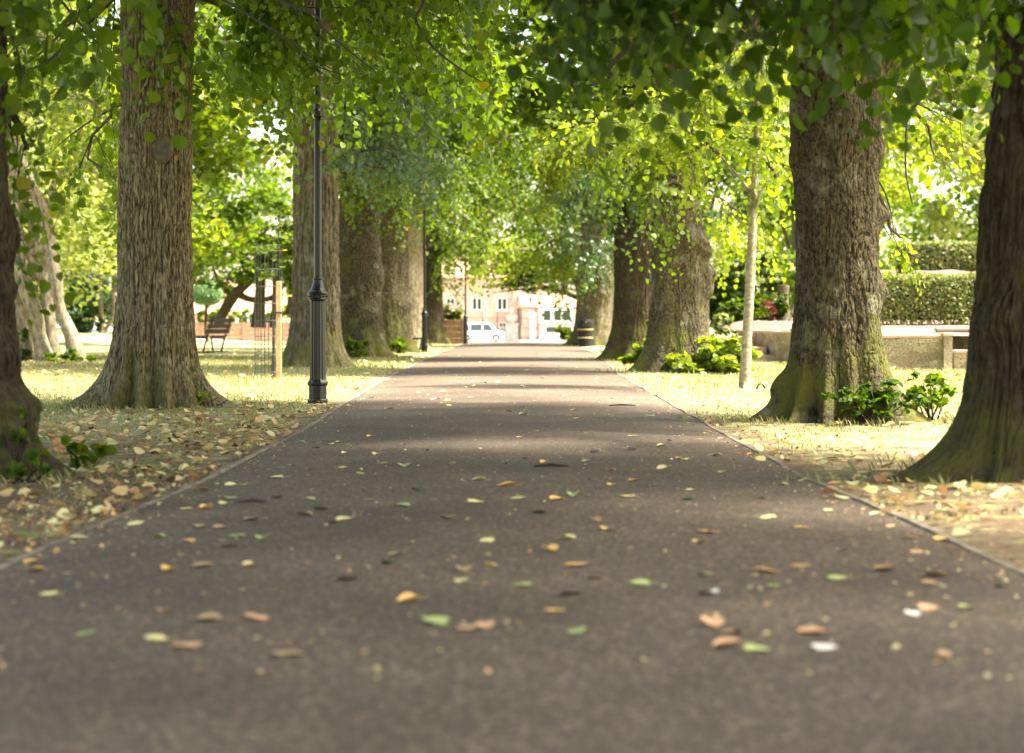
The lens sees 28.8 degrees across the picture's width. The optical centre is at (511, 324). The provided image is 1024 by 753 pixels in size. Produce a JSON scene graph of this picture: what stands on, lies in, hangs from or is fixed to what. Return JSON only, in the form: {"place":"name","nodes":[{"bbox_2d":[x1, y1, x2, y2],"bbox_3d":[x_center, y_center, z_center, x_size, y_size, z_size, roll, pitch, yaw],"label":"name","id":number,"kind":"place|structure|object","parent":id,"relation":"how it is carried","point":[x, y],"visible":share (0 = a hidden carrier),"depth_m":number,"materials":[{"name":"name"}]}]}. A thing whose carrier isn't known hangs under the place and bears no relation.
{"place":"outdoors","nodes":[
{"label":"outdoors","id":0,"kind":"place"},
{"bbox_2d":[56,321,566,341],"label":"forecourt","id":1,"kind":"structure","parent":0,"point":[110,330],"depth_m":181.68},
{"bbox_2d":[195,322,289,341],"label":"timber planter","id":2,"kind":"object","parent":1,"relation":"on","point":[240,334],"visible":0.4,"depth_m":125.00,"materials":[{"name":"wood"}]},
{"bbox_2d":[467,322,504,341],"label":"parked car","id":3,"kind":"object","parent":1,"relation":"on","point":[481,330],"visible":0.61,"depth_m":179.11,"materials":[{"name":"white paint"}]},
{"bbox_2d":[462,311,544,340],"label":"railing fence","id":4,"kind":"object","parent":1,"relation":"on","point":[497,317],"visible":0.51,"depth_m":189.99,"materials":[{"name":"metal"}]},
{"bbox_2d":[27,0,983,325],"label":"sky","id":5,"kind":"structure","parent":0,"point":[258,132],"materials":[{"name":"white"}]},
{"bbox_2d":[0,342,1023,752],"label":"path","id":6,"kind":"structure","parent":0,"point":[590,690],"depth_m":6.53,"materials":[{"name":"asphalt"}]},
{"bbox_2d":[186,613,222,618],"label":"fallen leaf","id":7,"kind":"object","parent":6,"relation":"on","point":[211,616],"visible":1,"depth_m":6.17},
{"bbox_2d":[395,593,427,600],"bbox_3d":[-0.328,0.895,6.533,0.115,0.023,0.064,0,0,-9],"label":"fallen leaf","id":8,"kind":"object","parent":6,"relation":"on","point":[406,596],"visible":1,"depth_m":6.54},
{"bbox_2d":[419,611,448,624],"bbox_3d":[-0.238,0.895,6.073,0.086,0.014,0.141,1,6,-36],"label":"fallen leaf","id":9,"kind":"object","parent":6,"relation":"on","point":[443,620],"visible":1,"depth_m":6.07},
{"bbox_2d":[463,217,467,343],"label":"street lamp","id":10,"kind":"object","parent":6,"relation":"on","point":[465,335],"visible":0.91,"depth_m":95.43,"materials":[{"name":"metal"}]},
{"bbox_2d":[0,370,1023,688],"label":"leaf crumbs","id":11,"kind":"object","parent":6,"relation":"on","point":[528,550],"visible":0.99,"depth_m":7.94,"materials":[{"name":"brown plant"}]},
{"bbox_2d":[700,613,723,626],"bbox_3d":[0.607,0.897,6.052,0.080,0.016,0.134,7,7,-9],"label":"fallen leaf","id":12,"kind":"object","parent":6,"relation":"on","point":[715,621],"visible":1,"depth_m":6.05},
{"bbox_2d":[712,637,746,646],"bbox_3d":[0.595,0.901,5.623,0.141,0.021,0.081,-10,2,-4],"label":"fallen leaf","id":13,"kind":"object","parent":6,"relation":"on","point":[723,641],"visible":1,"depth_m":5.64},
{"bbox_2d":[738,644,770,649],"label":"fallen leaf","id":14,"kind":"object","parent":6,"relation":"on","point":[750,647],"visible":1,"depth_m":5.57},
{"bbox_2d":[0,315,1023,568],"bbox_3d":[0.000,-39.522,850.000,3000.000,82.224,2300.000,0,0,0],"label":"ground","id":15,"kind":"structure","parent":0,"point":[982,535],"depth_m":15.07,"materials":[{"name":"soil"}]},
{"bbox_2d":[17,327,30,361],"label":"basal shoots","id":16,"kind":"object","parent":15,"relation":"on","point":[25,352],"visible":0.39,"depth_m":50.07,"materials":[{"name":"green plant"}]},
{"bbox_2d":[0,447,54,482],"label":"basal shoots","id":17,"kind":"object","parent":15,"relation":"on","point":[14,469],"visible":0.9,"depth_m":11.61,"materials":[{"name":"green plant"}]},
{"bbox_2d":[7,23,118,343],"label":"garden tree","id":18,"kind":"object","parent":15,"relation":"on","point":[33,279],"visible":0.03,"depth_m":78.25,"materials":[{"name":"green plant"}]},
{"bbox_2d":[7,0,119,362],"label":"twisted tree","id":19,"kind":"object","parent":15,"relation":"on","point":[44,332],"visible":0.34,"depth_m":49.76,"materials":[{"name":"green plant"}]},
{"bbox_2d":[7,0,119,328],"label":"garden tree","id":20,"kind":"object","parent":15,"relation":"on","point":[94,236],"visible":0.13,"depth_m":61.42,"materials":[{"name":"green plant"}]},
{"bbox_2d":[39,347,96,362],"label":"basal shoots","id":21,"kind":"object","parent":15,"relation":"on","point":[48,356],"visible":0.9,"depth_m":49.13,"materials":[{"name":"green plant"}]},
{"bbox_2d":[38,280,111,324],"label":"boundary shrub","id":22,"kind":"object","parent":15,"relation":"on","point":[77,293],"visible":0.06,"depth_m":149.69,"materials":[{"name":"green plant"}]},
{"bbox_2d":[41,166,116,319],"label":"distant tree","id":23,"kind":"object","parent":15,"relation":"on","point":[104,273],"visible":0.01,"depth_m":151.80,"materials":[{"name":"green plant"}]},
{"bbox_2d":[56,271,116,333],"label":"holly bush","id":24,"kind":"object","parent":15,"relation":"on","point":[76,315],"visible":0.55,"depth_m":117.53,"materials":[{"name":"green plant"}]},
{"bbox_2d":[56,193,116,332],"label":"ivy tree","id":25,"kind":"object","parent":15,"relation":"on","point":[102,326],"visible":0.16,"depth_m":111.89,"materials":[{"name":"green plant"}]},
{"bbox_2d":[61,436,117,467],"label":"basal shoots","id":26,"kind":"object","parent":15,"relation":"on","point":[75,449],"visible":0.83,"depth_m":13.04,"materials":[{"name":"green plant"}]},
{"bbox_2d":[0,0,187,478],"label":"lime tree","id":27,"kind":"object","parent":15,"relation":"on","point":[33,16],"visible":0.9,"depth_m":12.27,"materials":[{"name":"green plant"}]},
{"bbox_2d":[4,404,41,477],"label":"basal shoots","id":28,"kind":"object","parent":27,"relation":"attached to","point":[19,436],"visible":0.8,"depth_m":11.89,"materials":[{"name":"green plant"}]},
{"bbox_2d":[18,0,260,260],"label":"garden tree","id":29,"kind":"object","parent":15,"relation":"on","point":[201,154],"visible":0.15,"depth_m":51.34,"materials":[{"name":"green plant"}]},
{"bbox_2d":[43,76,292,303],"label":"garden tree","id":30,"kind":"object","parent":15,"relation":"on","point":[269,188],"visible":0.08,"depth_m":127.57,"materials":[{"name":"green plant"}]},
{"bbox_2d":[69,23,290,285],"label":"garden tree","id":31,"kind":"object","parent":15,"relation":"on","point":[234,215],"visible":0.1,"depth_m":87.14,"materials":[{"name":"green plant"}]},
{"bbox_2d":[0,377,382,546],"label":"leaf litter","id":32,"kind":"object","parent":15,"relation":"on","point":[97,510],"visible":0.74,"depth_m":15.29,"materials":[{"name":"beige plant"}]},
{"bbox_2d":[193,280,222,341],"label":"topiary ball","id":33,"kind":"object","parent":15,"relation":"on","point":[205,296],"visible":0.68,"depth_m":111.41,"materials":[{"name":"green plant"}]},
{"bbox_2d":[195,391,226,406],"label":"basal shoots","id":34,"kind":"object","parent":15,"relation":"on","point":[200,396],"visible":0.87,"depth_m":21.92,"materials":[{"name":"green plant"}]},
{"bbox_2d":[196,317,232,352],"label":"park bench","id":35,"kind":"object","parent":15,"relation":"on","point":[218,320],"visible":0.86,"depth_m":67.00,"materials":[{"name":"black paint"}]},
{"bbox_2d":[0,357,429,569],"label":"kerb","id":36,"kind":"structure","parent":15,"relation":"on","point":[48,545],"depth_m":11.49,"materials":[{"name":"concrete"}]},
{"bbox_2d":[194,281,286,327],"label":"brick house","id":37,"kind":"structure","parent":15,"relation":"on","point":[240,305],"depth_m":190.83,"materials":[{"name":"pink brick"}]},
{"bbox_2d":[193,231,291,323],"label":"gnarled tree","id":38,"kind":"object","parent":15,"relation":"on","point":[243,281],"visible":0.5,"depth_m":107.29,"materials":[{"name":"green plant"}]},
{"bbox_2d":[213,195,292,327],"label":"gnarled tree","id":39,"kind":"object","parent":15,"relation":"on","point":[258,312],"visible":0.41,"depth_m":107.67,"materials":[{"name":"green plant"}]},
{"bbox_2d":[227,120,292,319],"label":"distant tree","id":40,"kind":"object","parent":15,"relation":"on","point":[284,170],"visible":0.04,"depth_m":224.13,"materials":[{"name":"green plant"}]},
{"bbox_2d":[254,243,282,377],"bbox_3d":[-4.278,-0.230,35.000,0.507,2.400,0.507,0,0,0],"label":"tree guard","id":41,"kind":"object","parent":15,"relation":"on","point":[268,320],"visible":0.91,"depth_m":35.00,"materials":[{"name":"grey metal"}]},
{"bbox_2d":[258,206,291,377],"bbox_3d":[-4.158,-0.561,35.003,0.604,3.033,0.238,0,0,0],"label":"sapling","id":42,"kind":"object","parent":15,"relation":"on","point":[275,244],"visible":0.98,"depth_m":34.99,"materials":[{"name":"green plant"}]},
{"bbox_2d":[271,281,281,379],"bbox_3d":[-4.095,0.125,34.600,0.193,1.750,0.086,0,0,0],"label":"wooden stake","id":43,"kind":"object","parent":15,"relation":"on","point":[278,312],"visible":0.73,"depth_m":34.56,"materials":[{"name":"brown wood"}]},
{"bbox_2d":[244,194,338,327],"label":"gnarled tree","id":44,"kind":"object","parent":15,"relation":"on","point":[275,204],"visible":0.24,"depth_m":107.55,"materials":[{"name":"green plant"}]},
{"bbox_2d":[8,0,579,409],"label":"lime tree","id":45,"kind":"object","parent":15,"relation":"on","point":[152,360],"visible":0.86,"depth_m":21.97,"materials":[{"name":"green plant"}]},
{"bbox_2d":[307,0,340,403],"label":"street lamp","id":46,"kind":"object","parent":15,"relation":"on","point":[317,382],"visible":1,"depth_m":23.95,"materials":[{"name":"metal"}]},
{"bbox_2d":[193,0,514,367],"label":"lime tree","id":47,"kind":"object","parent":15,"relation":"on","point":[296,352],"visible":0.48,"depth_m":43.06,"materials":[{"name":"green plant"}]},
{"bbox_2d":[344,337,370,357],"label":"basal shoots","id":48,"kind":"object","parent":15,"relation":"on","point":[351,345],"visible":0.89,"depth_m":54.52,"materials":[{"name":"green plant"}]},
{"bbox_2d":[210,1,559,357],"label":"lime tree","id":49,"kind":"object","parent":15,"relation":"on","point":[362,280],"visible":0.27,"depth_m":55.42,"materials":[{"name":"green plant"}]},
{"bbox_2d":[389,336,410,353],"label":"basal shoots","id":50,"kind":"object","parent":15,"relation":"on","point":[399,344],"visible":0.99,"depth_m":64.84,"materials":[{"name":"green plant"}]},
{"bbox_2d":[418,180,427,351],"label":"street lamp","id":51,"kind":"object","parent":15,"relation":"on","point":[424,315],"visible":0.92,"depth_m":66.95,"materials":[{"name":"metal"}]},
{"bbox_2d":[290,10,607,352],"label":"lime tree","id":52,"kind":"object","parent":15,"relation":"on","point":[396,303],"visible":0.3,"depth_m":65.93,"materials":[{"name":"green plant"}]},
{"bbox_2d":[444,319,463,343],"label":"timber planter","id":53,"kind":"object","parent":15,"relation":"on","point":[455,331],"visible":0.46,"depth_m":97.00,"materials":[{"name":"wood"}]},
{"bbox_2d":[339,5,587,348],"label":"lime tree","id":54,"kind":"object","parent":15,"relation":"on","point":[415,275],"visible":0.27,"depth_m":76.68,"materials":[{"name":"green plant"}]},
{"bbox_2d":[442,252,523,339],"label":"brick house","id":55,"kind":"structure","parent":15,"relation":"on","point":[501,303],"depth_m":200.00,"materials":[{"name":"beige brick"}]},
{"bbox_2d":[471,298,482,310],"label":"window","id":56,"kind":"structure","parent":55,"relation":"in","point":[476,305],"depth_m":200.00,"materials":[{"name":"white paint"}]},
{"bbox_2d":[496,298,507,310],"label":"window","id":57,"kind":"structure","parent":55,"relation":"in","point":[501,302],"depth_m":200.00,"materials":[{"name":"white paint"}]},
{"bbox_2d":[422,62,555,343],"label":"lime tree","id":58,"kind":"object","parent":15,"relation":"on","point":[436,326],"visible":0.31,"depth_m":95.40,"materials":[{"name":"green plant"}]},
{"bbox_2d":[22,347,963,379],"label":"leaf litter","id":59,"kind":"object","parent":15,"relation":"on","point":[927,371],"visible":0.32,"depth_m":40.20,"materials":[{"name":"brown plant"}]},
{"bbox_2d":[0,342,992,497],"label":"grass","id":60,"kind":"structure","parent":15,"relation":"on","point":[758,421],"depth_m":18.23,"materials":[{"name":"plant"}]},
{"bbox_2d":[440,158,553,256],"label":"distant tree","id":61,"kind":"object","parent":15,"relation":"on","point":[502,231],"depth_m":231.82,"materials":[{"name":"green plant"}]},
{"bbox_2d":[505,306,518,341],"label":"stone bust","id":62,"kind":"object","parent":15,"relation":"on","point":[511,329],"visible":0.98,"depth_m":117.64,"materials":[{"name":"stone"}]},
{"bbox_2d":[0,401,1023,567],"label":"leaf crumbs","id":63,"kind":"object","parent":15,"relation":"on","point":[72,508],"visible":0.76,"depth_m":11.28,"materials":[{"name":"beige plant"}]},
{"bbox_2d":[454,135,580,293],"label":"distant tree","id":64,"kind":"object","parent":15,"relation":"on","point":[502,237],"visible":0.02,"depth_m":226.71,"materials":[{"name":"green plant"}]},
{"bbox_2d":[464,251,578,298],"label":"spreading tree","id":65,"kind":"object","parent":15,"relation":"on","point":[524,281],"visible":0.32,"depth_m":117.64,"materials":[{"name":"green plant"}]},
{"bbox_2d":[513,283,575,339],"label":"brick house","id":66,"kind":"structure","parent":15,"relation":"on","point":[526,306],"depth_m":195.95,"materials":[{"name":"white brick"}]},
{"bbox_2d":[529,310,535,339],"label":"door","id":67,"kind":"structure","parent":66,"relation":"in","point":[532,335],"depth_m":195.94,"materials":[{"name":"white paint"}]},
{"bbox_2d":[553,325,572,341],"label":"garden shrub","id":68,"kind":"object","parent":15,"relation":"on","point":[564,333],"visible":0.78,"depth_m":111.72,"materials":[{"name":"green plant"}]},
{"bbox_2d":[464,15,701,345],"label":"lime tree","id":69,"kind":"object","parent":15,"relation":"on","point":[594,279],"visible":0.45,"depth_m":85.52,"materials":[{"name":"green plant"}]},
{"bbox_2d":[577,319,592,346],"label":"litter bin","id":70,"kind":"object","parent":15,"relation":"on","point":[585,332],"visible":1,"depth_m":84.72,"materials":[{"name":"black plastic"}]},
{"bbox_2d":[572,217,613,325],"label":"young tree","id":71,"kind":"object","parent":15,"relation":"on","point":[612,236],"visible":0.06,"depth_m":90.89,"materials":[{"name":"brown plant"}]},
{"bbox_2d":[445,0,790,360],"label":"lime tree","id":72,"kind":"object","parent":15,"relation":"on","point":[632,297],"visible":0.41,"depth_m":51.31,"materials":[{"name":"green plant"}]},
{"bbox_2d":[618,338,645,364],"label":"basal shoots","id":73,"kind":"object","parent":15,"relation":"on","point":[632,358],"visible":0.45,"depth_m":45.96,"materials":[{"name":"green plant"}]},
{"bbox_2d":[486,0,795,372],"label":"lime tree","id":74,"kind":"object","parent":15,"relation":"on","point":[684,277],"visible":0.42,"depth_m":38.51,"materials":[{"name":"green plant"}]},
{"bbox_2d":[528,13,794,388],"bbox_3d":[2.558,-2.363,28.826,4.631,6.685,3.952,0,0,19],"label":"young tree","id":75,"kind":"object","parent":15,"relation":"on","point":[760,155],"visible":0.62,"depth_m":28.88,"materials":[{"name":"green plant"}]},
{"bbox_2d":[610,175,775,297],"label":"distant tree","id":76,"kind":"object","parent":15,"relation":"on","point":[718,203],"visible":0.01,"depth_m":216.29,"materials":[{"name":"green plant"}]},
{"bbox_2d":[663,333,762,374],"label":"basal shoots","id":77,"kind":"object","parent":15,"relation":"on","point":[720,354],"visible":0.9,"depth_m":37.77,"materials":[{"name":"green plant"}]},
{"bbox_2d":[405,0,1023,482],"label":"lime tree","id":78,"kind":"object","parent":15,"relation":"on","point":[983,438],"visible":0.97,"depth_m":10.09,"materials":[{"name":"green plant"}]},
{"bbox_2d":[711,313,733,335],"bbox_3d":[6.002,0.319,57.033,0.688,1.310,0.614,0,0,0],"label":"garden shrub","id":79,"kind":"object","parent":15,"relation":"on","point":[718,318],"visible":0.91,"depth_m":56.90,"materials":[{"name":"green plant"}]},
{"bbox_2d":[709,270,744,335],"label":"garden shrub","id":80,"kind":"object","parent":15,"relation":"on","point":[714,302],"visible":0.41,"depth_m":69.81,"materials":[{"name":"green plant"}]},
{"bbox_2d":[695,85,790,241],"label":"garden tree","id":81,"kind":"object","parent":15,"relation":"on","point":[711,208],"visible":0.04,"depth_m":91.03,"materials":[{"name":"green plant"}]},
{"bbox_2d":[715,336,774,361],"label":"stone steps","id":82,"kind":"structure","parent":15,"relation":"on","point":[765,356],"depth_m":50.21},
{"bbox_2d":[717,246,780,334],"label":"garden shrub","id":83,"kind":"object","parent":15,"relation":"on","point":[761,286],"visible":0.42,"depth_m":77.38,"materials":[{"name":"green plant"}]},
{"bbox_2d":[717,297,791,321],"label":"garden shrub","id":84,"kind":"object","parent":15,"relation":"on","point":[733,305],"visible":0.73,"depth_m":65.81,"materials":[{"name":"green plant"}]},
{"bbox_2d":[514,0,996,423],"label":"lime tree","id":85,"kind":"object","parent":15,"relation":"on","point":[843,214],"visible":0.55,"depth_m":18.85,"materials":[{"name":"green plant"}]},
{"bbox_2d":[737,330,787,354],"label":"stone wall","id":86,"kind":"structure","parent":15,"relation":"on","point":[763,338],"depth_m":51.88,"materials":[{"name":"stone"}]},
{"bbox_2d":[762,300,776,320],"bbox_3d":[8.116,0.097,62.067,0.543,1.752,0.627,0,0,-36],"label":"garden shrub","id":87,"kind":"object","parent":15,"relation":"on","point":[771,308],"visible":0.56,"depth_m":61.97,"materials":[{"name":"red plant"}]},
{"bbox_2d":[710,249,895,335],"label":"boundary shrub","id":88,"kind":"object","parent":15,"relation":"on","point":[788,280],"visible":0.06,"depth_m":99.58,"materials":[{"name":"green plant"}]},
{"bbox_2d":[703,103,919,297],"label":"garden tree","id":89,"kind":"object","parent":15,"relation":"on","point":[783,215],"visible":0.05,"depth_m":112.43,"materials":[{"name":"green plant"}]},
{"bbox_2d":[605,361,1023,575],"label":"kerb","id":90,"kind":"structure","parent":15,"relation":"on","point":[929,529],"depth_m":10.13,"materials":[{"name":"concrete"}]},
{"bbox_2d":[709,158,940,310],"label":"distant tree","id":91,"kind":"object","parent":15,"relation":"on","point":[774,228],"visible":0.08,"depth_m":149.47,"materials":[{"name":"green plant"}]},
{"bbox_2d":[773,331,884,361],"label":"stone wall","id":92,"kind":"structure","parent":15,"relation":"on","point":[782,344],"depth_m":49.71,"materials":[{"name":"stone"}]},
{"bbox_2d":[646,376,1023,554],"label":"leaf litter","id":93,"kind":"object","parent":15,"relation":"on","point":[975,485],"visible":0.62,"depth_m":11.36,"materials":[{"name":"beige plant"}]},
{"bbox_2d":[820,376,937,423],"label":"basal shoots","id":94,"kind":"object","parent":15,"relation":"on","point":[888,399],"visible":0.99,"depth_m":18.52,"materials":[{"name":"green plant"}]},
{"bbox_2d":[883,334,942,370],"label":"stone wall","id":95,"kind":"structure","parent":15,"relation":"on","point":[904,352],"depth_m":41.47,"materials":[{"name":"stone"}]},
{"bbox_2d":[905,370,959,419],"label":"basal shoots","id":96,"kind":"object","parent":15,"relation":"on","point":[931,380],"visible":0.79,"depth_m":19.25,"materials":[{"name":"green plant"}]},
{"bbox_2d":[882,102,983,248],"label":"distant tree","id":97,"kind":"object","parent":15,"relation":"on","point":[973,196],"visible":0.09,"depth_m":140.34,"materials":[{"name":"green plant"}]},
{"bbox_2d":[938,333,953,370],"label":"stone pillar","id":98,"kind":"structure","parent":15,"relation":"on","point":[947,350],"depth_m":41.25,"materials":[{"name":"stone"}]},
{"bbox_2d":[908,52,989,241],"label":"garden tree","id":99,"kind":"object","parent":15,"relation":"on","point":[936,215],"visible":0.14,"depth_m":105.68,"materials":[{"name":"green plant"}]},
{"bbox_2d":[934,328,968,349],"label":"stone wall","id":100,"kind":"structure","parent":15,"relation":"on","point":[960,342],"depth_m":43.15,"materials":[{"name":"stone"}]},
{"bbox_2d":[953,350,966,370],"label":"stone wall","id":101,"kind":"structure","parent":15,"relation":"on","point":[959,358],"depth_m":41.38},
{"bbox_2d":[609,360,1016,530],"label":"grass","id":102,"kind":"structure","parent":0,"point":[770,373],"depth_m":29.11,"materials":[{"name":"plant"}]},
{"bbox_2d":[709,269,975,335],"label":"terrain","id":103,"kind":"structure","parent":0,"point":[907,329],"depth_m":50.25,"materials":[{"name":"soil"}]},
{"bbox_2d":[772,280,792,320],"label":"stone pillar","id":104,"kind":"structure","parent":103,"relation":"on","point":[781,302],"depth_m":59.81,"materials":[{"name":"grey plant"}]},
{"bbox_2d":[747,58,967,209],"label":"garden tree","id":105,"kind":"object","parent":103,"relation":"on","point":[890,189],"visible":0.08,"depth_m":67.11,"materials":[{"name":"green plant"}]},
{"bbox_2d":[880,271,975,325],"bbox_3d":[10.294,-0.574,47.088,4.581,1.396,1.586,0,0,0],"label":"hedge","id":106,"kind":"object","parent":103,"relation":"on","point":[945,297],"visible":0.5,"depth_m":46.42,"materials":[{"name":"green plant"}]},
{"bbox_2d":[895,240,976,273],"bbox_3d":[13.870,-1.928,59.075,4.837,1.190,2.016,0,0,0],"label":"hedge","id":107,"kind":"object","parent":103,"relation":"on","point":[947,255],"visible":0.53,"depth_m":58.21,"materials":[{"name":"green plant"}]},
{"bbox_2d":[888,30,994,227],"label":"garden tree","id":108,"kind":"object","parent":103,"relation":"on","point":[973,141],"visible":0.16,"depth_m":75.47,"materials":[{"name":"green plant"}]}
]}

